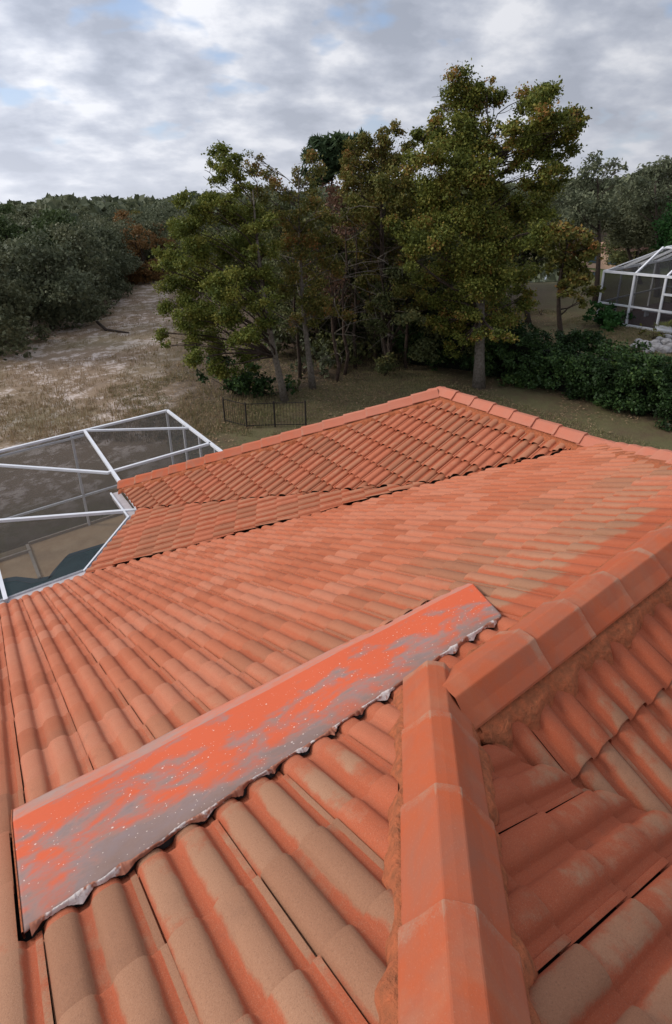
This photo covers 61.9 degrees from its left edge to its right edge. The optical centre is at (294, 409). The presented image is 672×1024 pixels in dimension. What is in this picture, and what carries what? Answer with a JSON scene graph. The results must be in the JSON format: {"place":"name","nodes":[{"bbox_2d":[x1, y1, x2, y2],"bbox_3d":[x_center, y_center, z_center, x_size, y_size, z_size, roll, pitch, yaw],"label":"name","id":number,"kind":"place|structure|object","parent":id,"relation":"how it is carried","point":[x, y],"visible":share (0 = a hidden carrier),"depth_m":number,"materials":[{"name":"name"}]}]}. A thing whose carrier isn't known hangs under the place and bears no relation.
{"place":"outdoors","nodes":[
{"label":"outdoors","id":0,"kind":"place"},
{"bbox_2d":[0,279,284,442],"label":"dry grass","id":1,"kind":"structure","parent":0,"point":[67,429],"depth_m":24.46,"materials":[{"name":"beige plant"}]},
{"bbox_2d":[0,386,671,1023],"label":"house","id":2,"kind":"structure","parent":0,"point":[362,716],"depth_m":2.42,"materials":[{"name":"tile"}]},
{"bbox_2d":[0,223,671,557],"bbox_3d":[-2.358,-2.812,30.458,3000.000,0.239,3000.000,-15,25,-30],"label":"ground","id":3,"kind":"structure","parent":0,"point":[646,430],"depth_m":26.67,"materials":[{"name":"brown soil"}]},
{"bbox_2d":[0,202,15,218],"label":"scrub oak","id":4,"kind":"object","parent":3,"relation":"on","point":[6,208],"visible":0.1,"depth_m":73.16,"materials":[{"name":"green plant"}]},
{"bbox_2d":[0,212,33,225],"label":"scrub oak","id":5,"kind":"object","parent":3,"relation":"on","point":[12,217],"visible":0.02,"depth_m":56.45,"materials":[{"name":"green plant"}]},
{"bbox_2d":[0,271,37,360],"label":"scrub oak","id":6,"kind":"object","parent":3,"relation":"on","point":[6,331],"visible":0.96,"depth_m":31.79,"materials":[{"name":"green plant"}]},
{"bbox_2d":[0,214,47,251],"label":"scrub oak","id":7,"kind":"object","parent":3,"relation":"on","point":[7,230],"visible":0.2,"depth_m":44.35,"materials":[{"name":"green plant"}]},
{"bbox_2d":[1,202,46,221],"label":"scrub oak","id":8,"kind":"object","parent":3,"relation":"on","point":[26,213],"visible":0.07,"depth_m":70.40,"materials":[{"name":"green plant"}]},
{"bbox_2d":[0,237,53,316],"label":"scrub oak","id":9,"kind":"object","parent":3,"relation":"on","point":[5,242],"visible":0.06,"depth_m":41.33,"materials":[{"name":"green plant"}]},
{"bbox_2d":[0,251,55,355],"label":"scrub oak","id":10,"kind":"object","parent":3,"relation":"on","point":[22,297],"visible":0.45,"depth_m":33.89,"materials":[{"name":"green plant"}]},
{"bbox_2d":[13,219,48,249],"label":"scrub oak","id":11,"kind":"object","parent":3,"relation":"on","point":[22,223],"visible":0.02,"depth_m":50.92,"materials":[{"name":"green plant"}]},
{"bbox_2d":[23,208,82,268],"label":"scrub oak","id":12,"kind":"object","parent":3,"relation":"on","point":[49,217],"visible":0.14,"depth_m":48.04,"materials":[{"name":"green plant"}]},
{"bbox_2d":[0,224,108,331],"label":"scrub oak","id":13,"kind":"object","parent":3,"relation":"on","point":[60,303],"visible":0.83,"depth_m":37.14,"materials":[{"name":"green plant"}]},
{"bbox_2d":[0,514,125,582],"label":"pool deck","id":14,"kind":"structure","parent":3,"relation":"on","point":[50,554],"depth_m":14.21,"materials":[{"name":"beige concrete"}]},
{"bbox_2d":[0,543,104,598],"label":"swimming pool","id":15,"kind":"structure","parent":14,"relation":"in","point":[76,561],"depth_m":13.29,"materials":[{"name":"liquid"}]},
{"bbox_2d":[0,513,122,578],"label":"deck kerb","id":16,"kind":"structure","parent":14,"relation":"on","point":[28,550],"depth_m":14.47,"materials":[{"name":"beige concrete"}]},
{"bbox_2d":[0,409,222,602],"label":"pool enclosure","id":17,"kind":"object","parent":14,"relation":"on","point":[55,484],"visible":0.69,"depth_m":14.46,"materials":[{"name":"white metal"}]},
{"bbox_2d":[37,221,115,320],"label":"scrub oak","id":18,"kind":"object","parent":3,"relation":"on","point":[63,231],"visible":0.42,"depth_m":41.89,"materials":[{"name":"green plant"}]},
{"bbox_2d":[70,208,100,216],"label":"scrub oak","id":19,"kind":"object","parent":3,"relation":"on","point":[78,212],"visible":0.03,"depth_m":82.67,"materials":[{"name":"green plant"}]},
{"bbox_2d":[55,234,124,304],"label":"scrub oak","id":20,"kind":"object","parent":3,"relation":"on","point":[96,243],"visible":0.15,"depth_m":46.23,"materials":[{"name":"green plant"}]},
{"bbox_2d":[79,213,101,223],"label":"scrub oak","id":21,"kind":"object","parent":3,"relation":"on","point":[90,217],"visible":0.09,"depth_m":75.05,"materials":[{"name":"green plant"}]},
{"bbox_2d":[73,217,138,296],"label":"scrub oak","id":22,"kind":"object","parent":3,"relation":"on","point":[117,254],"visible":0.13,"depth_m":49.66,"materials":[{"name":"green plant"}]},
{"bbox_2d":[96,321,129,332],"bbox_3d":[-12.589,-5.586,38.008,3.936,0.472,0.600,16,28,39],"label":"fallen log","id":23,"kind":"object","parent":3,"relation":"on","point":[104,327],"visible":0.96,"depth_m":37.78,"materials":[{"name":"wood"}]},
{"bbox_2d":[97,206,129,221],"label":"scrub oak","id":24,"kind":"object","parent":3,"relation":"on","point":[112,213],"visible":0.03,"depth_m":84.69,"materials":[{"name":"green plant"}]},
{"bbox_2d":[97,219,131,287],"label":"scrub oak","id":25,"kind":"object","parent":3,"relation":"on","point":[110,224],"visible":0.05,"depth_m":56.05,"materials":[{"name":"green plant"}]},
{"bbox_2d":[90,215,139,275],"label":"scrub oak","id":26,"kind":"object","parent":3,"relation":"on","point":[106,219],"visible":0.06,"depth_m":59.30,"materials":[{"name":"green plant"}]},
{"bbox_2d":[98,226,144,292],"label":"scrub oak","id":27,"kind":"object","parent":3,"relation":"on","point":[119,243],"visible":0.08,"depth_m":53.78,"materials":[{"name":"green plant"}]},
{"bbox_2d":[112,209,135,231],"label":"scrub oak","id":28,"kind":"object","parent":3,"relation":"on","point":[122,214],"visible":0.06,"depth_m":67.35,"materials":[{"name":"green plant"}]},
{"bbox_2d":[117,213,144,225],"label":"scrub oak","id":29,"kind":"object","parent":3,"relation":"on","point":[135,220],"visible":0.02,"depth_m":73.77,"materials":[{"name":"green plant"}]},
{"bbox_2d":[117,228,146,282],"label":"scrub oak","id":30,"kind":"object","parent":3,"relation":"on","point":[124,231],"visible":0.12,"depth_m":58.86,"materials":[{"name":"green plant"}]},
{"bbox_2d":[116,219,154,244],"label":"scrub oak","id":31,"kind":"object","parent":3,"relation":"on","point":[127,228],"visible":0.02,"depth_m":63.42,"materials":[{"name":"green plant"}]},
{"bbox_2d":[129,208,150,224],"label":"scrub oak","id":32,"kind":"object","parent":3,"relation":"on","point":[145,216],"visible":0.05,"depth_m":79.68,"materials":[{"name":"green plant"}]},
{"bbox_2d":[120,224,167,283],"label":"scrub oak","id":33,"kind":"object","parent":3,"relation":"on","point":[145,272],"visible":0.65,"depth_m":57.65,"materials":[{"name":"orange plant"}]},
{"bbox_2d":[139,214,167,238],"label":"scrub oak","id":34,"kind":"object","parent":3,"relation":"on","point":[157,220],"visible":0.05,"depth_m":70.58,"materials":[{"name":"green plant"}]},
{"bbox_2d":[127,220,181,281],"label":"scrub oak","id":35,"kind":"object","parent":3,"relation":"on","point":[152,228],"visible":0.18,"depth_m":60.39,"materials":[{"name":"green plant"}]},
{"bbox_2d":[142,200,181,224],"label":"scrub oak","id":36,"kind":"object","parent":3,"relation":"on","point":[156,212],"visible":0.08,"depth_m":74.31,"materials":[{"name":"green plant"}]},
{"bbox_2d":[142,223,182,279],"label":"scrub oak","id":37,"kind":"object","parent":3,"relation":"on","point":[159,241],"visible":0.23,"depth_m":60.94,"materials":[{"name":"green plant"}]},
{"bbox_2d":[159,211,189,269],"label":"scrub oak","id":38,"kind":"object","parent":3,"relation":"on","point":[182,214],"visible":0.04,"depth_m":66.86,"materials":[{"name":"green plant"}]},
{"bbox_2d":[156,202,209,235],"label":"scrub oak","id":39,"kind":"object","parent":3,"relation":"on","point":[166,214],"visible":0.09,"depth_m":72.39,"materials":[{"name":"green plant"}]},
{"bbox_2d":[166,215,212,272],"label":"scrub oak","id":40,"kind":"object","parent":3,"relation":"on","point":[179,243],"visible":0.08,"depth_m":63.84,"materials":[{"name":"green plant"}]},
{"bbox_2d":[148,139,288,401],"bbox_3d":[-3.177,-4.973,22.221,5.599,10.596,6.092,-6,22,-10],"label":"oak tree","id":41,"kind":"object","parent":3,"relation":"on","point":[248,246],"visible":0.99,"depth_m":21.28,"materials":[{"name":"green plant"}]},
{"bbox_2d":[195,355,253,396],"bbox_3d":[-2.947,-1.270,23.920,2.516,1.905,2.098,-7,22,-11],"label":"shrub","id":42,"kind":"object","parent":3,"relation":"on","point":[233,383],"visible":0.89,"depth_m":24.19,"materials":[{"name":"green plant"}]},
{"bbox_2d":[206,357,261,380],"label":"shrub","id":43,"kind":"object","parent":3,"relation":"on","point":[233,360],"visible":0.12,"depth_m":26.32,"materials":[{"name":"green plant"}]},
{"bbox_2d":[201,211,270,304],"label":"scrub oak","id":44,"kind":"object","parent":3,"relation":"on","point":[214,231],"visible":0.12,"depth_m":43.90,"materials":[{"name":"green plant"}]},
{"bbox_2d":[222,397,306,426],"bbox_3d":[-1.213,0.204,21.222,3.310,1.150,0.503,3,22,13],"label":"iron fence","id":45,"kind":"object","parent":3,"relation":"on","point":[274,424],"visible":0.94,"depth_m":21.17,"materials":[{"name":"black metal"}]},
{"bbox_2d":[236,361,295,397],"bbox_3d":[-1.198,-1.400,24.529,2.594,1.577,2.311,-2,21,2],"label":"shrub","id":46,"kind":"object","parent":3,"relation":"on","point":[260,386],"visible":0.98,"depth_m":24.18,"materials":[{"name":"green plant"}]},
{"bbox_2d":[233,210,302,316],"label":"woodland tree","id":47,"kind":"object","parent":3,"relation":"on","point":[277,234],"visible":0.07,"depth_m":31.70,"materials":[{"name":"green plant"}]},
{"bbox_2d":[240,191,303,275],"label":"scrub oak","id":48,"kind":"object","parent":3,"relation":"on","point":[283,206],"visible":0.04,"depth_m":47.45,"materials":[{"name":"green plant"}]},
{"bbox_2d":[258,307,299,353],"bbox_3d":[-0.907,-4.284,29.958,2.733,2.996,2.270,16,28,40],"label":"shrub","id":49,"kind":"object","parent":3,"relation":"on","point":[276,338],"visible":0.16,"depth_m":29.69,"materials":[{"name":"green plant"}]},
{"bbox_2d":[238,247,330,342],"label":"woodland tree","id":50,"kind":"object","parent":3,"relation":"on","point":[275,272],"visible":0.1,"depth_m":30.95,"materials":[{"name":"green plant"}]},
{"bbox_2d":[285,374,304,391],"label":"shrub","id":51,"kind":"object","parent":3,"relation":"on","point":[297,385],"visible":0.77,"depth_m":25.00,"materials":[{"name":"green plant"}]},
{"bbox_2d":[276,318,314,349],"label":"shrub","id":52,"kind":"object","parent":3,"relation":"on","point":[295,338],"visible":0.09,"depth_m":30.77,"materials":[{"name":"green plant"}]},
{"bbox_2d":[241,147,356,389],"bbox_3d":[0.039,-5.603,23.887,4.795,10.273,3.841,7,23,23],"label":"oak tree","id":53,"kind":"object","parent":3,"relation":"on","point":[308,233],"visible":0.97,"depth_m":22.96,"materials":[{"name":"green plant"}]},
{"bbox_2d":[287,332,315,373],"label":"shrub","id":54,"kind":"object","parent":3,"relation":"on","point":[304,370],"visible":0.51,"depth_m":27.18,"materials":[{"name":"green plant"}]},
{"bbox_2d":[254,224,353,378],"bbox_3d":[-0.424,-4.854,25.218,4.572,7.624,4.992,15,27,37],"label":"bare tree","id":55,"kind":"object","parent":3,"relation":"on","point":[298,347],"visible":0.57,"depth_m":25.96,"materials":[{"name":"brown plant"}]},
{"bbox_2d":[276,313,336,358],"bbox_3d":[0.559,-3.872,29.125,3.263,2.719,3.083,-3,21,-1],"label":"shrub","id":56,"kind":"object","parent":3,"relation":"on","point":[321,336],"visible":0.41,"depth_m":29.02,"materials":[{"name":"green plant"}]},
{"bbox_2d":[274,210,361,359],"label":"woodland tree","id":57,"kind":"object","parent":3,"relation":"on","point":[285,312],"visible":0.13,"depth_m":29.13,"materials":[{"name":"green plant"}]},
{"bbox_2d":[310,338,335,379],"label":"shrub","id":58,"kind":"object","parent":3,"relation":"on","point":[322,364],"visible":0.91,"depth_m":26.28,"materials":[{"name":"green plant"}]},
{"bbox_2d":[293,193,366,338],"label":"woodland tree","id":59,"kind":"object","parent":3,"relation":"on","point":[338,250],"visible":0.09,"depth_m":30.50,"materials":[{"name":"green plant"}]},
{"bbox_2d":[297,127,363,348],"bbox_3d":[1.845,-8.377,29.204,3.894,11.458,2.814,-15,25,-30],"label":"pine tree","id":60,"kind":"object","parent":3,"relation":"on","point":[329,149],"visible":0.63,"depth_m":27.23,"materials":[{"name":"green plant"}]},
{"bbox_2d":[293,178,370,344],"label":"woodland tree","id":61,"kind":"object","parent":3,"relation":"on","point":[333,199],"visible":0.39,"depth_m":25.49,"materials":[{"name":"green plant"}]},
{"bbox_2d":[315,338,348,367],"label":"shrub","id":62,"kind":"object","parent":3,"relation":"on","point":[339,352],"visible":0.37,"depth_m":27.91,"materials":[{"name":"green plant"}]},
{"bbox_2d":[0,169,668,236],"bbox_3d":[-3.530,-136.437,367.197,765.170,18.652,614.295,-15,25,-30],"label":"wood","id":63,"kind":"object","parent":3,"relation":"on","point":[95,204],"visible":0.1,"depth_m":103.16,"materials":[{"name":"green plant"}]},
{"bbox_2d":[277,240,402,381],"bbox_3d":[1.090,-4.479,24.858,7.430,7.098,4.908,-2,21,1],"label":"bare tree","id":64,"kind":"object","parent":3,"relation":"on","point":[336,353],"visible":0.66,"depth_m":25.11,"materials":[{"name":"grey plant"}]},
{"bbox_2d":[320,334,360,365],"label":"shrub","id":65,"kind":"object","parent":3,"relation":"on","point":[330,350],"visible":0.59,"depth_m":27.50,"materials":[{"name":"green plant"}]},
{"bbox_2d":[320,307,367,338],"bbox_3d":[2.885,-4.565,31.158,2.649,2.363,3.809,16,28,39],"label":"shrub","id":66,"kind":"object","parent":3,"relation":"on","point":[350,330],"visible":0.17,"depth_m":31.15,"materials":[{"name":"green plant"}]},
{"bbox_2d":[336,311,365,358],"bbox_3d":[2.915,-3.860,29.186,2.050,2.462,1.836,-6,22,-10],"label":"shrub","id":67,"kind":"object","parent":3,"relation":"on","point":[358,334],"visible":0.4,"depth_m":29.34,"materials":[{"name":"green plant"}]},
{"bbox_2d":[323,189,381,374],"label":"bare tree","id":68,"kind":"object","parent":3,"relation":"on","point":[345,344],"visible":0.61,"depth_m":25.71,"materials":[{"name":"brown plant"}]},
{"bbox_2d":[325,189,391,236],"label":"woodland tree","id":69,"kind":"object","parent":3,"relation":"on","point":[350,193],"visible":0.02,"depth_m":35.65,"materials":[{"name":"green plant"}]},
{"bbox_2d":[334,203,387,362],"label":"bare tree","id":70,"kind":"object","parent":3,"relation":"on","point":[375,354],"visible":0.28,"depth_m":27.15,"materials":[{"name":"brown plant"}]},
{"bbox_2d":[350,339,371,364],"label":"shrub","id":71,"kind":"object","parent":3,"relation":"on","point":[364,352],"visible":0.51,"depth_m":28.40,"materials":[{"name":"green plant"}]},
{"bbox_2d":[353,288,368,331],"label":"shrub","id":72,"kind":"object","parent":3,"relation":"on","point":[364,293],"visible":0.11,"depth_m":32.22,"materials":[{"name":"green plant"}]},
{"bbox_2d":[309,226,413,354],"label":"woodland tree","id":73,"kind":"object","parent":3,"relation":"on","point":[377,345],"visible":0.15,"depth_m":28.30,"materials":[{"name":"green plant"}]},
{"bbox_2d":[325,209,398,368],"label":"bare tree","id":74,"kind":"object","parent":3,"relation":"on","point":[354,328],"visible":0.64,"depth_m":26.75,"materials":[{"name":"brown plant"}]},
{"bbox_2d":[360,331,392,357],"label":"shrub","id":75,"kind":"object","parent":3,"relation":"on","point":[367,339],"visible":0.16,"depth_m":29.29,"materials":[{"name":"green plant"}]},
{"bbox_2d":[358,313,402,344],"bbox_3d":[4.453,-4.373,30.998,2.907,1.997,2.778,14,26,35],"label":"shrub","id":76,"kind":"object","parent":3,"relation":"on","point":[364,335],"visible":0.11,"depth_m":30.66,"materials":[{"name":"green plant"}]},
{"bbox_2d":[322,238,439,375],"bbox_3d":[4.011,-4.844,26.052,5.534,6.684,5.188,-2,21,1],"label":"bare tree","id":77,"kind":"object","parent":3,"relation":"on","point":[383,342],"visible":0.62,"depth_m":25.41,"materials":[{"name":"brown plant"}]},
{"bbox_2d":[333,118,429,358],"bbox_3d":[4.335,-7.424,26.498,5.008,11.472,7.298,0,21,5],"label":"oak tree","id":78,"kind":"object","parent":3,"relation":"on","point":[354,171],"visible":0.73,"depth_m":24.87,"materials":[{"name":"green plant"}]},
{"bbox_2d":[104,306,671,448],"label":"lawn grass","id":79,"kind":"structure","parent":3,"relation":"on","point":[402,374],"depth_m":25.01,"materials":[{"name":"green plant"}]},
{"bbox_2d":[355,260,437,374],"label":"woodland tree","id":80,"kind":"object","parent":3,"relation":"on","point":[400,318],"visible":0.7,"depth_m":25.13,"materials":[{"name":"green plant"}]},
{"bbox_2d":[353,226,445,369],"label":"bare tree","id":81,"kind":"object","parent":3,"relation":"on","point":[406,333],"visible":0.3,"depth_m":26.90,"materials":[{"name":"brown plant"}]},
{"bbox_2d":[407,210,460,329],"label":"woodland tree","id":82,"kind":"object","parent":3,"relation":"on","point":[442,287],"visible":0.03,"depth_m":27.93,"materials":[{"name":"green plant"}]},
{"bbox_2d":[405,252,489,362],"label":"woodland tree","id":83,"kind":"object","parent":3,"relation":"on","point":[430,346],"visible":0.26,"depth_m":25.81,"materials":[{"name":"green plant"}]},
{"bbox_2d":[428,185,491,332],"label":"woodland tree","id":84,"kind":"object","parent":3,"relation":"on","point":[461,237],"depth_m":31.46,"materials":[{"name":"green plant"}]},
{"bbox_2d":[379,58,592,389],"bbox_3d":[7.245,-6.769,22.476,7.848,12.922,5.610,1,21,9],"label":"oak tree","id":85,"kind":"object","parent":3,"relation":"on","point":[480,269],"visible":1,"depth_m":21.27,"materials":[{"name":"green plant"}]},
{"bbox_2d":[466,194,525,303],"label":"scrub oak","id":86,"kind":"object","parent":3,"relation":"on","point":[511,294],"visible":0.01,"depth_m":38.55,"materials":[{"name":"green plant"}]},
{"bbox_2d":[486,201,559,323],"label":"oak tree","id":87,"kind":"object","parent":3,"relation":"on","point":[533,253],"visible":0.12,"depth_m":34.33,"materials":[{"name":"green plant"}]},
{"bbox_2d":[391,297,671,430],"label":"hedge","id":88,"kind":"object","parent":3,"relation":"on","point":[635,380],"visible":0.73,"depth_m":22.73,"materials":[{"name":"green plant"}]},
{"bbox_2d":[526,172,595,285],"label":"woodland tree","id":89,"kind":"object","parent":3,"relation":"on","point":[558,199],"visible":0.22,"depth_m":43.24,"materials":[{"name":"green plant"}]},
{"bbox_2d":[525,218,605,338],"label":"oak tree","id":90,"kind":"object","parent":3,"relation":"on","point":[568,249],"visible":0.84,"depth_m":29.64,"materials":[{"name":"green plant"}]},
{"bbox_2d":[558,150,635,303],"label":"woodland tree","id":91,"kind":"object","parent":3,"relation":"on","point":[584,210],"visible":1,"depth_m":37.84,"materials":[{"name":"green plant"}]},
{"bbox_2d":[582,300,633,331],"bbox_3d":[18.813,-5.685,33.423,3.538,1.591,2.775,-15,25,-30],"label":"shrub","id":92,"kind":"object","parent":3,"relation":"on","point":[607,318],"visible":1,"depth_m":33.44,"materials":[{"name":"green plant"}]},
{"bbox_2d":[581,242,653,268],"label":"distant house","id":93,"kind":"structure","parent":3,"relation":"on","point":[593,265],"depth_m":55.48,"materials":[{"name":"ceramic"}]},
{"bbox_2d":[583,187,669,262],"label":"woodland tree","id":94,"kind":"object","parent":3,"relation":"on","point":[635,234],"visible":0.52,"depth_m":45.25,"materials":[{"name":"green plant"}]},
{"bbox_2d":[601,205,668,267],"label":"scrub oak","id":95,"kind":"object","parent":3,"relation":"on","point":[621,257],"visible":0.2,"depth_m":53.80,"materials":[{"name":"green plant"}]},
{"bbox_2d":[614,155,671,259],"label":"woodland tree","id":96,"kind":"object","parent":3,"relation":"on","point":[653,196],"visible":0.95,"depth_m":40.78,"materials":[{"name":"green plant"}]},
{"bbox_2d":[647,328,664,338],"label":"shrub","id":97,"kind":"object","parent":3,"relation":"on","point":[657,335],"visible":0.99,"depth_m":30.82,"materials":[{"name":"green plant"}]},
{"bbox_2d":[648,196,671,257],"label":"woodland tree","id":98,"kind":"object","parent":3,"relation":"on","point":[664,228],"visible":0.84,"depth_m":38.26,"materials":[{"name":"green plant"}]},
{"bbox_2d":[652,320,671,334],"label":"palmetto","id":99,"kind":"object","parent":3,"relation":"on","point":[669,323],"visible":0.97,"depth_m":31.25,"materials":[{"name":"green plant"}]},
{"bbox_2d":[656,345,671,353],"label":"rock","id":100,"kind":"object","parent":3,"relation":"on","point":[663,349],"visible":0.84,"depth_m":28.31,"materials":[{"name":"grey stone"}]},
{"bbox_2d":[660,338,671,344],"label":"rock","id":101,"kind":"object","parent":3,"relation":"on","point":[664,341],"visible":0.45,"depth_m":29.54,"materials":[{"name":"grey stone"}]},
{"bbox_2d":[0,0,671,203],"label":"sky","id":102,"kind":"structure","parent":0,"point":[121,98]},
{"bbox_2d":[527,268,594,281],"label":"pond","id":103,"kind":"structure","parent":0,"point":[543,276],"depth_m":52.11,"materials":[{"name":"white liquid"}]},
{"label":"patio","id":104,"kind":"structure","parent":0,"visible":0},
{"bbox_2d":[593,245,671,333],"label":"pool enclosure","id":105,"kind":"object","parent":104,"relation":"on","point":[641,292],"visible":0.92,"depth_m":33.27,"materials":[{"name":"white metal"}]},
{"bbox_2d":[656,293,671,330],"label":"door","id":106,"kind":"structure","parent":105,"relation":"in","point":[664,294],"depth_m":31.99,"materials":[{"name":"white metal"}]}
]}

